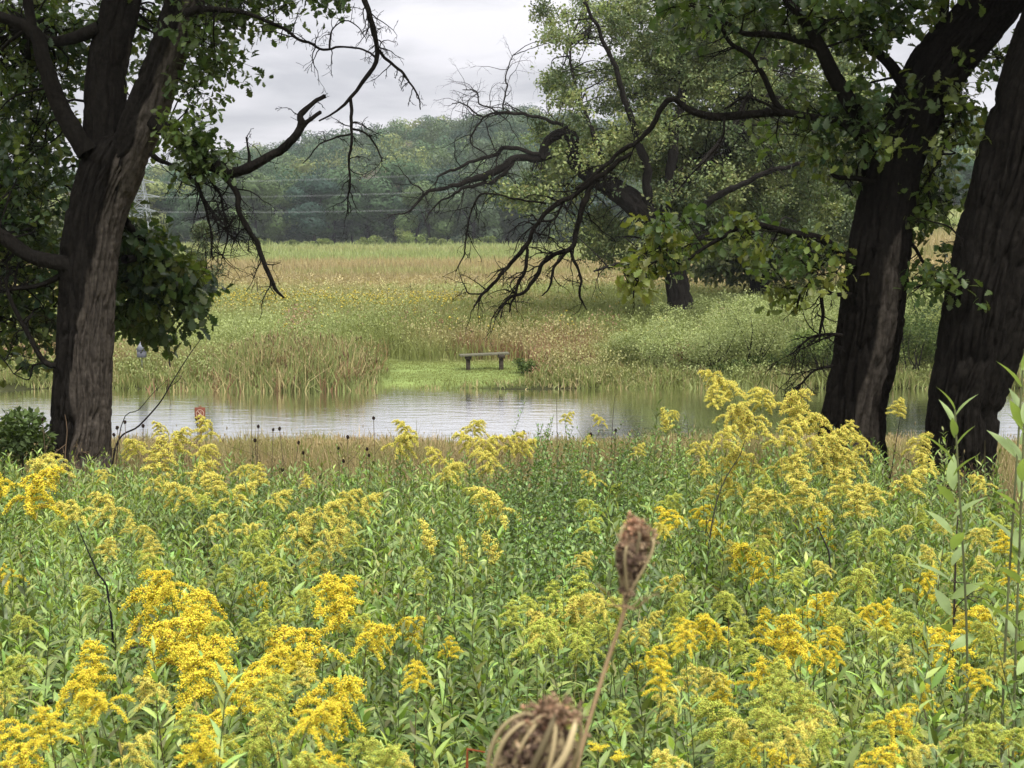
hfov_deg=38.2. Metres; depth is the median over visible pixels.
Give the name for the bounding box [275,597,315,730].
goldenrod
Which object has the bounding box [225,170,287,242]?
woodland tree
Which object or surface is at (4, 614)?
leafy weed
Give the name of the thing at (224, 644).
goldenrod
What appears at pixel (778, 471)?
goldenrod
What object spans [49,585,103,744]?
leafy weed
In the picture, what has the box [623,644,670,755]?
goldenrod
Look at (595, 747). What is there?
goldenrod
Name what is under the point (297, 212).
power cable
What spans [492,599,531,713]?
goldenrod
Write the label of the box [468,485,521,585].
goldenrod
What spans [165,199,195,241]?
woodland tree
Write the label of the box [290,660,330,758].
goldenrod
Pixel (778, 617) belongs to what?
goldenrod
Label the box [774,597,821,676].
goldenrod
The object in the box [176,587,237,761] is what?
goldenrod
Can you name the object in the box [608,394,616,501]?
bare cane
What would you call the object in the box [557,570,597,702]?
goldenrod
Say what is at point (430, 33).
sky
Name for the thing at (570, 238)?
woodland tree
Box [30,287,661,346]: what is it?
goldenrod
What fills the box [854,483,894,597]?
goldenrod
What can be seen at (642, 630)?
goldenrod
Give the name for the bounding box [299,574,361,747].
goldenrod
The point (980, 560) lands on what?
goldenrod
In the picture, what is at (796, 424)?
goldenrod
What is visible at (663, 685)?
goldenrod
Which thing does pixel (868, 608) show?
goldenrod
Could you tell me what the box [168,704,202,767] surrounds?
goldenrod
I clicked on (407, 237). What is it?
meadow edge bush
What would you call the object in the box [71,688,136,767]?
goldenrod
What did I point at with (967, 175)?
woodland tree
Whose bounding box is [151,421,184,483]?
goldenrod
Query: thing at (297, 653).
goldenrod
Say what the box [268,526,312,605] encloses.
goldenrod
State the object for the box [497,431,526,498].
goldenrod
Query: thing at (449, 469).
goldenrod
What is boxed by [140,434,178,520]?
goldenrod
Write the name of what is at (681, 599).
goldenrod
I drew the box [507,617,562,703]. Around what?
goldenrod
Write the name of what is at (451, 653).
goldenrod
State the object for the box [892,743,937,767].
goldenrod
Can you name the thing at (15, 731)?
goldenrod
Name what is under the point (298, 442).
dead coneflower
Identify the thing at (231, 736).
goldenrod
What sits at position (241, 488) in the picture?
goldenrod
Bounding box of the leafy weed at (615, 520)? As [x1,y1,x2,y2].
[601,488,652,667]
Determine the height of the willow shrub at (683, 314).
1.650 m
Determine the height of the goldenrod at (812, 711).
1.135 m
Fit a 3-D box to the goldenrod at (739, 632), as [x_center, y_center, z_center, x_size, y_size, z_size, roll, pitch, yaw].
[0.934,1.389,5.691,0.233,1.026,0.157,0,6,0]
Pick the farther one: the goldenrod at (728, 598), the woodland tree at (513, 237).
the woodland tree at (513, 237)
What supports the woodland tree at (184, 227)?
on the ground at (386, 380)
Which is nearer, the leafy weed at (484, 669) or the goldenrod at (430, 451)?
the leafy weed at (484, 669)
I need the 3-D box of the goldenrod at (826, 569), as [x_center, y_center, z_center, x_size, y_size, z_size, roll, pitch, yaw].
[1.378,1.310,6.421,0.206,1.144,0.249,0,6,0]
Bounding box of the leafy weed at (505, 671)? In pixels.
[475,615,527,731]
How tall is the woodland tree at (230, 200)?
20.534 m
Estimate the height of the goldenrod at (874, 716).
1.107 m
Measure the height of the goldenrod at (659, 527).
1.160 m
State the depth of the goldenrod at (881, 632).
4.50 m
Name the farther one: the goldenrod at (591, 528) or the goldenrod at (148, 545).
the goldenrod at (591, 528)
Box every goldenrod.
[0,473,33,557]
[0,564,34,707]
[0,613,43,756]
[0,667,26,760]
[0,681,17,759]
[0,718,45,767]
[0,736,54,767]
[1,465,67,589]
[4,654,44,757]
[22,706,78,767]
[25,456,75,520]
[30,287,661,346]
[41,452,73,496]
[45,519,82,593]
[52,666,112,767]
[53,499,99,594]
[63,701,98,767]
[68,638,116,767]
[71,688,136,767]
[81,585,114,720]
[86,491,134,644]
[88,536,119,704]
[94,469,122,546]
[110,730,155,767]
[118,516,143,728]
[118,584,199,712]
[118,614,206,767]
[120,438,154,483]
[121,536,168,725]
[133,675,173,767]
[135,525,155,561]
[135,550,190,710]
[138,568,203,767]
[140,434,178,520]
[141,472,170,538]
[141,633,240,766]
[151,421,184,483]
[159,427,198,493]
[161,480,200,556]
[166,602,219,750]
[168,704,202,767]
[173,643,251,767]
[173,724,227,767]
[174,459,221,526]
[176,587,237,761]
[178,710,240,767]
[189,415,221,462]
[189,578,214,691]
[190,443,220,491]
[192,471,227,560]
[193,513,228,611]
[194,494,217,585]
[202,620,246,756]
[202,732,238,767]
[203,664,282,766]
[203,674,241,765]
[209,544,248,656]
[211,480,258,540]
[212,522,261,619]
[212,564,235,685]
[229,464,262,516]
[237,581,268,657]
[237,617,258,715]
[238,550,272,698]
[238,610,283,765]
[238,736,276,767]
[239,645,293,767]
[240,529,270,640]
[240,673,292,767]
[247,699,299,767]
[248,462,271,548]
[248,717,290,767]
[255,633,291,767]
[258,553,299,716]
[260,489,295,590]
[265,625,356,760]
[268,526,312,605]
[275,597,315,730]
[275,680,293,763]
[278,505,322,594]
[279,644,315,761]
[282,699,344,767]
[287,473,315,576]
[287,551,327,619]
[287,588,326,734]
[288,674,366,764]
[288,752,341,767]
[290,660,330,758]
[295,750,353,767]
[299,526,349,640]
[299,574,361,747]
[305,498,348,639]
[311,571,376,756]
[329,488,362,564]
[331,516,364,571]
[337,622,395,767]
[339,532,379,704]
[340,737,383,767]
[341,613,386,767]
[344,492,383,597]
[362,743,404,767]
[381,433,418,495]
[381,747,415,767]
[386,615,445,763]
[391,419,418,508]
[399,659,434,767]
[408,518,443,697]
[410,566,446,726]
[421,446,448,527]
[431,461,464,536]
[433,635,471,766]
[440,458,468,492]
[450,431,485,509]
[456,536,470,639]
[459,419,497,490]
[462,487,493,584]
[468,434,504,541]
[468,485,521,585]
[473,450,507,562]
[476,530,505,672]
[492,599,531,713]
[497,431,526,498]
[506,595,542,713]
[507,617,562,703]
[513,438,537,515]
[524,595,582,697]
[526,609,582,761]
[529,579,565,687]
[547,593,596,696]
[549,622,597,736]
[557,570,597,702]
[558,411,580,512]
[564,719,578,741]
[565,550,597,692]
[567,634,605,763]
[570,596,626,767]
[572,517,603,673]
[574,499,605,580]
[579,470,607,514]
[580,591,641,767]
[582,435,596,524]
[588,741,609,767]
[591,414,614,505]
[591,623,649,767]
[601,702,634,767]
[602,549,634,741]
[606,483,630,541]
[610,749,629,767]
[616,623,659,767]
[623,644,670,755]
[625,610,664,743]
[627,442,646,506]
[635,658,676,767]
[641,410,679,503]
[642,631,688,749]
[645,407,674,503]
[649,747,691,767]
[651,691,694,766]
[652,521,673,650]
[652,611,686,744]
[653,574,696,671]
[653,590,696,733]
[654,493,682,590]
[654,505,691,622]
[658,602,687,663]
[667,623,712,767]
[670,662,700,767]
[676,617,720,760]
[685,440,710,554]
[685,695,758,767]
[688,504,713,579]
[690,458,732,556]
[694,483,723,578]
[694,613,733,729]
[695,632,727,766]
[696,666,733,767]
[697,369,738,539]
[698,453,738,594]
[698,518,738,635]
[699,377,746,586]
[700,382,730,581]
[706,638,763,766]
[707,591,756,767]
[708,672,745,767]
[709,423,740,655]
[712,401,774,565]
[714,739,762,767]
[718,475,745,622]
[719,540,753,662]
[721,717,761,767]
[725,537,770,698]
[727,409,777,617]
[728,541,782,664]
[729,447,767,579]
[730,616,755,732]
[733,655,772,764]
[734,738,770,767]
[740,681,784,767]
[743,483,771,609]
[744,386,777,559]
[746,606,776,763]
[749,469,772,518]
[749,707,812,767]
[750,552,779,654]
[753,657,794,767]
[754,521,784,564]
[754,566,804,758]
[756,488,795,579]
[757,613,813,767]
[757,719,818,767]
[760,455,798,569]
[761,419,809,582]
[765,388,814,569]
[765,747,815,767]
[770,635,836,762]
[770,668,807,762]
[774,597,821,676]
[774,612,816,749]
[778,626,845,760]
[779,393,813,562]
[780,449,814,599]
[783,680,833,767]
[784,478,832,574]
[787,412,838,564]
[787,433,840,599]
[787,497,834,567]
[791,594,834,712]
[793,507,835,567]
[794,591,837,749]
[794,725,844,767]
[796,703,840,767]
[805,446,850,602]
[811,494,833,591]
[811,560,847,703]
[815,648,845,765]
[818,424,855,566]
[824,605,882,761]
[826,468,866,607]
[832,488,862,628]
[833,567,878,747]
[833,626,902,766]
[836,447,870,663]
[839,419,867,585]
[839,486,880,641]
[845,527,893,708]
[846,530,881,689]
[847,603,888,762]
[850,433,881,559]
[853,742,901,767]
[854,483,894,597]
[857,711,890,767]
[860,505,882,560]
[860,562,887,654]
[862,597,912,738]
[867,706,920,765]
[870,525,913,650]
[880,722,925,755]
[885,397,906,502]
[887,607,950,767]
[888,468,932,579]
[889,643,922,767]
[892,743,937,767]
[893,554,937,651]
[900,431,933,540]
[900,683,940,767]
[901,565,937,720]
[902,504,926,576]
[905,519,953,701]
[910,512,939,538]
[911,607,944,697]
[912,450,939,544]
[912,622,977,743]
[914,624,952,728]
[916,544,943,625]
[919,556,949,650]
[937,722,1003,767]
[939,603,969,696]
[940,552,971,598]
[941,604,1010,766]
[941,619,972,743]
[952,620,1010,767]
[955,527,994,657]
[958,555,995,705]
[958,663,996,767]
[959,733,992,767]
[961,659,1017,767]
[963,575,995,721]
[967,474,998,592]
[973,636,1006,767]
[984,512,1015,614]
[986,698,1011,767]
[989,529,1023,764]
[993,727,1023,767]
[997,562,1023,682]
[998,736,1023,761]
[1000,594,1023,696]
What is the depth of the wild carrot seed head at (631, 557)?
1.32 m
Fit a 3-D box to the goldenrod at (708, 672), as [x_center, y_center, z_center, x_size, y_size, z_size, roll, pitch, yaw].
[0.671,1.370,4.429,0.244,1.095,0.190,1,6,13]
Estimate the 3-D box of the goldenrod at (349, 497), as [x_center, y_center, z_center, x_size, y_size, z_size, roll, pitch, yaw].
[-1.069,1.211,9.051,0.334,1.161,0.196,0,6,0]
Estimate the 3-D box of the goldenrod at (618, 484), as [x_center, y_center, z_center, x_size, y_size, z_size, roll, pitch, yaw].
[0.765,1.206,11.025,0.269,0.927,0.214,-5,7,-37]
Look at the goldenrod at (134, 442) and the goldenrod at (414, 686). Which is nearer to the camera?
the goldenrod at (414, 686)
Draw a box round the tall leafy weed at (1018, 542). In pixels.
[978,403,1023,764]
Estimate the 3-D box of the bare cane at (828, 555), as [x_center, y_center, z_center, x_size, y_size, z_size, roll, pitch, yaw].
[1.419,1.248,6.764,0.180,1.210,0.009,0,6,0]
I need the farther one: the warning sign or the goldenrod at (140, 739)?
the warning sign
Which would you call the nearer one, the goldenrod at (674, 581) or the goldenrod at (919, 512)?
the goldenrod at (674, 581)
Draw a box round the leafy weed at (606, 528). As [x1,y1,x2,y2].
[590,486,617,645]
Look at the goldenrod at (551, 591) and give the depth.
6.38 m
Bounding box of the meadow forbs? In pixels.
[0,256,1020,387]
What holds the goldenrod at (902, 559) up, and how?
on the ground at (386, 380)
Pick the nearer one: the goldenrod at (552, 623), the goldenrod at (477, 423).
the goldenrod at (552, 623)
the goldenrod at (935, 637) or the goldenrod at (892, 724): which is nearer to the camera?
the goldenrod at (892, 724)
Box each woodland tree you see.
[130,184,181,236]
[133,176,168,231]
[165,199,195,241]
[168,172,216,242]
[190,198,229,242]
[202,157,263,242]
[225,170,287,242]
[258,186,300,243]
[268,179,307,242]
[282,173,341,242]
[311,167,364,243]
[335,185,370,242]
[343,177,392,239]
[360,157,421,243]
[386,175,446,243]
[393,180,458,244]
[430,183,463,240]
[439,179,503,243]
[460,180,518,242]
[484,187,519,241]
[490,180,542,242]
[538,176,590,243]
[546,175,597,242]
[586,193,619,234]
[610,184,636,233]
[629,182,655,242]
[920,126,975,201]
[935,151,974,205]
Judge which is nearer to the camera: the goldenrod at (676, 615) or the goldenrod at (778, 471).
the goldenrod at (676, 615)
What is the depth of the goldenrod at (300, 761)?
2.64 m
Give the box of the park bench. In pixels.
[459,352,508,369]
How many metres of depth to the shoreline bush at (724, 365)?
45.16 m
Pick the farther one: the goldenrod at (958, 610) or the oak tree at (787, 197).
the oak tree at (787, 197)
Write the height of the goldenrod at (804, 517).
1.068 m
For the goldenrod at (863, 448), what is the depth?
9.07 m
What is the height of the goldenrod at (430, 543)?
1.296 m
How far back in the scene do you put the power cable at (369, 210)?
316.47 m
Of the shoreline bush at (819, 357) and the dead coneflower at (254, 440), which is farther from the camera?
the shoreline bush at (819, 357)
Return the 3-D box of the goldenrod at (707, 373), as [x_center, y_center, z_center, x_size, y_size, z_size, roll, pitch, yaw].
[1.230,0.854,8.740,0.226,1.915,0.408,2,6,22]
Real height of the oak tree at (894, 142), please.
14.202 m
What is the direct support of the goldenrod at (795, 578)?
on the ground at (386, 380)
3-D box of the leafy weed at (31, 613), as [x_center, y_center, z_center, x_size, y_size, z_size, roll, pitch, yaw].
[-2.118,1.321,6.515,0.286,1.093,0.262,3,6,24]
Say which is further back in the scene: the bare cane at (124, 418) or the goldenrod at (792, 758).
the bare cane at (124, 418)
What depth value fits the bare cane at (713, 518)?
7.91 m
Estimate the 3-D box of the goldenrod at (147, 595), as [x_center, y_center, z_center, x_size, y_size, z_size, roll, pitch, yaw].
[-1.438,1.341,6.050,0.318,1.118,0.399,0,6,0]
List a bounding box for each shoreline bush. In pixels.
[511,358,539,373]
[707,359,740,373]
[736,354,783,372]
[779,326,835,373]
[825,325,911,364]
[900,297,941,373]
[910,321,937,364]
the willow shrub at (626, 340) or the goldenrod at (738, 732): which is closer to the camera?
the goldenrod at (738, 732)
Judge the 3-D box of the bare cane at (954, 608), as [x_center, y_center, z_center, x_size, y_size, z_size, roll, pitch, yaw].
[1.724,1.187,5.562,0.156,1.420,0.194,2,6,21]
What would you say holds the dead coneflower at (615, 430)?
on the ground at (386, 380)
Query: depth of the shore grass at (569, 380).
44.07 m
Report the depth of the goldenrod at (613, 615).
4.83 m
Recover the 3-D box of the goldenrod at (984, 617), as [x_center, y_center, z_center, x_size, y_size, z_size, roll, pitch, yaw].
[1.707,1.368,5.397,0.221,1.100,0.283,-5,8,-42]
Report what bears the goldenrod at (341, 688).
on the ground at (386, 380)
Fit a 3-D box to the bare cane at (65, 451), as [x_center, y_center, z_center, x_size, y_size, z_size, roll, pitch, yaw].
[-3.806,0.918,12.636,0.436,1.323,0.232,-4,7,-31]
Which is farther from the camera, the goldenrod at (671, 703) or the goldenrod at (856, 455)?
the goldenrod at (856, 455)
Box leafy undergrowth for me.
[0,398,1023,767]
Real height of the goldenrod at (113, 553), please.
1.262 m
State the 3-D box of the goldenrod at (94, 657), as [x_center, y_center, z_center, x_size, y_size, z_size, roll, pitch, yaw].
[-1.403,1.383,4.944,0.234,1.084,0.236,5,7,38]
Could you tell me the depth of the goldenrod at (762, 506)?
7.92 m
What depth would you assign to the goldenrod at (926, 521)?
9.09 m
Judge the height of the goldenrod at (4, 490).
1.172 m
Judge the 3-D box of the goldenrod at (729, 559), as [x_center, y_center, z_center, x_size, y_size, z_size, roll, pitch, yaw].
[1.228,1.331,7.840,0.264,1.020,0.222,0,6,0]
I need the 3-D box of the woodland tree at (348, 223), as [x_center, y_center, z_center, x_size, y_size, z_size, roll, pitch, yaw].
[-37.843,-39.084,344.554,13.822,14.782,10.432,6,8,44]
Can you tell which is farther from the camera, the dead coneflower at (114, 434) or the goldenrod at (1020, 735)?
the dead coneflower at (114, 434)
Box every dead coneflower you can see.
[40,418,50,456]
[107,432,123,505]
[115,425,123,481]
[123,420,144,486]
[140,424,144,482]
[229,438,258,485]
[249,424,260,460]
[250,428,275,489]
[270,427,285,479]
[292,440,299,483]
[341,435,363,475]
[350,447,370,492]
[368,416,394,487]
[583,432,607,489]
[611,428,630,477]
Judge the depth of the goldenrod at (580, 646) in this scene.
5.58 m
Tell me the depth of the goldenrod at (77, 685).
4.01 m
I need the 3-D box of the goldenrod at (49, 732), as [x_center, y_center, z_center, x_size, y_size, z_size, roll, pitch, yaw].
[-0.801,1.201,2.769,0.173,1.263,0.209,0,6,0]
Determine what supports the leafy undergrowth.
on the ground at (386, 380)
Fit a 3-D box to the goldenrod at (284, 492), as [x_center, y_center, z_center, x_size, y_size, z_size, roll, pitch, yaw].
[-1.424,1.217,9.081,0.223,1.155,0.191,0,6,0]
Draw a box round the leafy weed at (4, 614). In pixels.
[0,550,35,717]
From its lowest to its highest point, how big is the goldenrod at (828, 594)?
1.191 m
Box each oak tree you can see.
[0,0,426,489]
[358,0,871,310]
[440,0,1023,491]
[601,3,893,296]
[894,7,1023,516]
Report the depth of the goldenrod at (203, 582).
6.28 m
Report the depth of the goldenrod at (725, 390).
8.55 m
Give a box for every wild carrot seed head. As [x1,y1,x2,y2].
[486,690,593,767]
[569,511,661,767]
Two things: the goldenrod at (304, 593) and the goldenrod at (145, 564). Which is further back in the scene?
the goldenrod at (145, 564)
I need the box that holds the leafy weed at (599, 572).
[570,522,613,674]
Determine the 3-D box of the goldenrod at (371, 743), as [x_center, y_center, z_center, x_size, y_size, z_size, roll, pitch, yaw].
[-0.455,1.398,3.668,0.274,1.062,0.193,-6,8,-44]
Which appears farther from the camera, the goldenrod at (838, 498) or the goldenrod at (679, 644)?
the goldenrod at (838, 498)
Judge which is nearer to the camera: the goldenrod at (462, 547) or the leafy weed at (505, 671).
the leafy weed at (505, 671)
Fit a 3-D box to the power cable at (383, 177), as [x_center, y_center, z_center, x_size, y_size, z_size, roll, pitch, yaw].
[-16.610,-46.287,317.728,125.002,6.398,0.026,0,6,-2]
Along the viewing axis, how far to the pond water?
38.20 m
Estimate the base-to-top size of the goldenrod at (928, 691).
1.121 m
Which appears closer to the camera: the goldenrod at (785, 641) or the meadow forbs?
the goldenrod at (785, 641)
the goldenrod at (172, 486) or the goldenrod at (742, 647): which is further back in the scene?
the goldenrod at (172, 486)
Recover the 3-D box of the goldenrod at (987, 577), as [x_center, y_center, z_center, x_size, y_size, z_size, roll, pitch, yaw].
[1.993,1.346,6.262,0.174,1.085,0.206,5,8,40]
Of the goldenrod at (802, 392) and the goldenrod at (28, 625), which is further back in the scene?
the goldenrod at (802, 392)
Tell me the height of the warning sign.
0.810 m
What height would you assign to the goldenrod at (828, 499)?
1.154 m
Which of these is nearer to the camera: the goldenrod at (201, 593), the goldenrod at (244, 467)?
the goldenrod at (201, 593)
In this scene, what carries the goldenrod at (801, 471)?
on the ground at (386, 380)
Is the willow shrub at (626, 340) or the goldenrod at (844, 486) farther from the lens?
the willow shrub at (626, 340)
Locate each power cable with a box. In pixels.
[156,201,604,211]
[179,202,601,212]
[215,181,632,197]
[258,160,652,181]
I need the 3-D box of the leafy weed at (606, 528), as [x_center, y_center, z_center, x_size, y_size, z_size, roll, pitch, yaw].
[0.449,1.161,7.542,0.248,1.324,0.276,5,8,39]
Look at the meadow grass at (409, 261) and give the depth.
68.90 m
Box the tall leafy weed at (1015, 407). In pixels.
[974,355,1023,762]
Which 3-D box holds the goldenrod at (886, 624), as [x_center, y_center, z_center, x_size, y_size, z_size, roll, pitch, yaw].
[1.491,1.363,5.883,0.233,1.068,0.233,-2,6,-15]
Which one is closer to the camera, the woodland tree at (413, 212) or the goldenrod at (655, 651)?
the goldenrod at (655, 651)
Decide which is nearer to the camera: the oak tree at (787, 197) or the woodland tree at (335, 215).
the oak tree at (787, 197)
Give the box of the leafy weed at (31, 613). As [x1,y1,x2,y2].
[9,562,59,706]
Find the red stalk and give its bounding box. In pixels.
[465,748,484,767]
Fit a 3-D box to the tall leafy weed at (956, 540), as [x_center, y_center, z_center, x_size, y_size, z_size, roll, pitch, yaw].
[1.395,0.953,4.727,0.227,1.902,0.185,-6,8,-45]
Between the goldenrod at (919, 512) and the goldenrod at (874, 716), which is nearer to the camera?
the goldenrod at (874, 716)
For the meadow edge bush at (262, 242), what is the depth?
302.52 m
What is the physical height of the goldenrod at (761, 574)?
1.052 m
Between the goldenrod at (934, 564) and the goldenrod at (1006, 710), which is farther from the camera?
the goldenrod at (934, 564)
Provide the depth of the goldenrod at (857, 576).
5.72 m
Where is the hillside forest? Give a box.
[6,102,988,243]
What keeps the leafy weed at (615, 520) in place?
on the ground at (386, 380)
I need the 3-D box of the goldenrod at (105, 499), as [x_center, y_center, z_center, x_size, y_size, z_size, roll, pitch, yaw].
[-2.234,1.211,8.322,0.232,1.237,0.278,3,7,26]
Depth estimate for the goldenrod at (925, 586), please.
6.60 m
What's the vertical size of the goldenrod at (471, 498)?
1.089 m
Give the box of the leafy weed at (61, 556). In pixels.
[42,537,100,700]
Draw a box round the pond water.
[0,386,1023,442]
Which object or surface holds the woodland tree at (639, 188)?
on the ground at (386, 380)
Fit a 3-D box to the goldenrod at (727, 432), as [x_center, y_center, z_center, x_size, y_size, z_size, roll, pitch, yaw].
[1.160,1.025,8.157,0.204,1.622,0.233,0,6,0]
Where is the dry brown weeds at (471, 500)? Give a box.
[2,446,1022,629]
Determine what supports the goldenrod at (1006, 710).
on the ground at (386, 380)
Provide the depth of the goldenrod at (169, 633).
4.79 m
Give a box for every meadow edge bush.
[247,237,271,245]
[282,239,309,245]
[310,238,333,245]
[355,235,384,245]
[394,228,426,244]
[417,235,452,244]
[467,236,495,244]
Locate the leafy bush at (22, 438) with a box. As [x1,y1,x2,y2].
[0,405,58,489]
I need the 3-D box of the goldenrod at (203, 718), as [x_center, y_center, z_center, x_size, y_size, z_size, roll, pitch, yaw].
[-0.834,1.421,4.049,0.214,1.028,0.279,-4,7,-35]
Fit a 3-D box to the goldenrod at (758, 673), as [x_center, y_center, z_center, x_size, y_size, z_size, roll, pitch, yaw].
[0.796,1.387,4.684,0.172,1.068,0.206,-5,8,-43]
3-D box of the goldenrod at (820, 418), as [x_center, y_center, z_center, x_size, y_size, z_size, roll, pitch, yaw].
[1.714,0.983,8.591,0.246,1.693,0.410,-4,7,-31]
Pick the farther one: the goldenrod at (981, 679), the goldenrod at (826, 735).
the goldenrod at (981, 679)
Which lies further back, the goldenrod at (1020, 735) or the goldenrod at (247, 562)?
the goldenrod at (247, 562)
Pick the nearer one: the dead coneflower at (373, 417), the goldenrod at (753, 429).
the goldenrod at (753, 429)
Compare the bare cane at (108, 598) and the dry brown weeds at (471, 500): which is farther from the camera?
the dry brown weeds at (471, 500)
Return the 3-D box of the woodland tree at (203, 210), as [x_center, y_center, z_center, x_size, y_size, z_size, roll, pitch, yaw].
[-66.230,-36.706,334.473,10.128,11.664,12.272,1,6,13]
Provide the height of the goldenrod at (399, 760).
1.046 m
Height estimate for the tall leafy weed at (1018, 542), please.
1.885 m
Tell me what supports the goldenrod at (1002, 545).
on the ground at (386, 380)
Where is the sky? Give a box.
[0,0,1020,176]
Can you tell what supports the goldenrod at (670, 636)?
on the ground at (386, 380)
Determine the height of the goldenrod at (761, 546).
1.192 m
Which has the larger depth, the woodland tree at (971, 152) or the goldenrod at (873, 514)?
the woodland tree at (971, 152)
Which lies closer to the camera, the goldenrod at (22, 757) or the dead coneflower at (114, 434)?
the goldenrod at (22, 757)
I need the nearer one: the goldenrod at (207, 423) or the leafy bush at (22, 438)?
the goldenrod at (207, 423)
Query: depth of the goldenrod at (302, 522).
8.71 m
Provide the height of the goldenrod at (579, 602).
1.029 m
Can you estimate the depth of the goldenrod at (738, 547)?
7.48 m
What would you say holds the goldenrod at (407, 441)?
on the ground at (386, 380)
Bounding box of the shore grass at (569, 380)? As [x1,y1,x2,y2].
[0,353,1023,389]
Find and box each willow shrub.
[594,328,648,362]
[627,314,693,367]
[650,299,728,334]
[650,308,765,368]
[688,293,785,332]
[705,287,810,362]
[751,296,839,366]
[763,282,839,326]
[807,287,927,324]
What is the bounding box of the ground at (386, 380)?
[0,150,1023,732]
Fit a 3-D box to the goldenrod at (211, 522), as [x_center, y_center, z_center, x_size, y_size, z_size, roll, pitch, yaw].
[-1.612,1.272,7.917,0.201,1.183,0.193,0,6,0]
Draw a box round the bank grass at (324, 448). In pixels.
[0,418,1023,523]
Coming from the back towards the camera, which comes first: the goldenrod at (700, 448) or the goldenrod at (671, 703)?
the goldenrod at (700, 448)
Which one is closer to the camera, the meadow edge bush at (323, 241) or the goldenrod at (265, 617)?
the goldenrod at (265, 617)
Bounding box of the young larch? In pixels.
[188,220,227,296]
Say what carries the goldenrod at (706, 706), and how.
on the ground at (386, 380)
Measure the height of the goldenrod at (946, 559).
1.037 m
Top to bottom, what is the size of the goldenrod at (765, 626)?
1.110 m
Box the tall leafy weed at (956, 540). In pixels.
[915,388,986,767]
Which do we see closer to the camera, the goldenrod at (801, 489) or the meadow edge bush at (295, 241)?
the goldenrod at (801, 489)
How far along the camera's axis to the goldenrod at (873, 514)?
9.56 m
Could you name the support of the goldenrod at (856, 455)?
on the ground at (386, 380)
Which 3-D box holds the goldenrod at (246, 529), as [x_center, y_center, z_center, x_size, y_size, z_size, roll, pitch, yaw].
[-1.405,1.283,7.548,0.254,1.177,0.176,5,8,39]
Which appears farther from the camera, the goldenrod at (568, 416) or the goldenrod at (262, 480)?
the goldenrod at (568, 416)
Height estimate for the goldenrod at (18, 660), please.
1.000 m
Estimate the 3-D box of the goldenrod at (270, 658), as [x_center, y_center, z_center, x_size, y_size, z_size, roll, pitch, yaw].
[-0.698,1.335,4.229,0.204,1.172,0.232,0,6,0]
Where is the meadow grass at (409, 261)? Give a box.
[0,209,1023,367]
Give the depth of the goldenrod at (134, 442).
12.06 m
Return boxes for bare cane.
[50,417,88,492]
[76,523,189,738]
[110,340,199,482]
[114,379,167,475]
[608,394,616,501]
[697,441,744,660]
[806,527,834,669]
[872,420,915,489]
[950,509,994,732]
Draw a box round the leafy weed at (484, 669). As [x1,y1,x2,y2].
[451,639,497,763]
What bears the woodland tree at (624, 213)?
on the ground at (386, 380)
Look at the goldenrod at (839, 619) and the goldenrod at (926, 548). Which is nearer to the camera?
the goldenrod at (839, 619)
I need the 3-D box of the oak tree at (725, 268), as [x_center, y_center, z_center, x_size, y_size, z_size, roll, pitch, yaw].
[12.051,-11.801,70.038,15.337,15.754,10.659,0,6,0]
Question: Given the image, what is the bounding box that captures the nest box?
[136,342,146,361]
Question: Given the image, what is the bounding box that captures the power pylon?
[129,178,159,235]
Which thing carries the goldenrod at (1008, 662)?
on the ground at (386, 380)
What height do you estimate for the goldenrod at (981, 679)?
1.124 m
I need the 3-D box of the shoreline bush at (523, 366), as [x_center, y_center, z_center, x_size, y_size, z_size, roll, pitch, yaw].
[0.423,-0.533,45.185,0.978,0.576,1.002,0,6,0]
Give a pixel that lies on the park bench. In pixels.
(468, 356)
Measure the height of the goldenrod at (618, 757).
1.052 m
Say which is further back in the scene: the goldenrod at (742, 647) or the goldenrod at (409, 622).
the goldenrod at (409, 622)
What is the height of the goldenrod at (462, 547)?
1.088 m
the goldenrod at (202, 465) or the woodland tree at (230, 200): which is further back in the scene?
the woodland tree at (230, 200)
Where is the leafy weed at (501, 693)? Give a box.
[483,653,514,760]
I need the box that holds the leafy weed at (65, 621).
[47,582,94,746]
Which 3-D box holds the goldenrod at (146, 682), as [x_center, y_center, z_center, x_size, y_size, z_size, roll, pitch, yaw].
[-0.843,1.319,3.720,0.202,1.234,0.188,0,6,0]
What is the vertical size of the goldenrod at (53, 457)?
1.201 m
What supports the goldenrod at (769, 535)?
on the ground at (386, 380)
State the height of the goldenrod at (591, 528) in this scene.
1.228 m
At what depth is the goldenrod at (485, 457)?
10.99 m
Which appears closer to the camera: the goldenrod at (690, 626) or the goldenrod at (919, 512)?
the goldenrod at (690, 626)
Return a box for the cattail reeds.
[128,327,390,392]
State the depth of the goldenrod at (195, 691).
4.25 m
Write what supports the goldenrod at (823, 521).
on the ground at (386, 380)
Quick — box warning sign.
[195,406,204,439]
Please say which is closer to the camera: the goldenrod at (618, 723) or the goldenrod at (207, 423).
the goldenrod at (618, 723)
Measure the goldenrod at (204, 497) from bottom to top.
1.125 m
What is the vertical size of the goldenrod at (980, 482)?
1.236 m
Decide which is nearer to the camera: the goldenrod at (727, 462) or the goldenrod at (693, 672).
the goldenrod at (693, 672)
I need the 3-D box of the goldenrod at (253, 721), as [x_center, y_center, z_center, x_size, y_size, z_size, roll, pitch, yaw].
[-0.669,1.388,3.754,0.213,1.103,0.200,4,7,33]
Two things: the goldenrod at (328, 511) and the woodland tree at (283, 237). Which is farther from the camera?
the woodland tree at (283, 237)
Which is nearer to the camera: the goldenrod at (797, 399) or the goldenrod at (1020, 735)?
the goldenrod at (1020, 735)
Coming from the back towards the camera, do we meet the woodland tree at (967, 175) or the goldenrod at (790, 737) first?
the woodland tree at (967, 175)

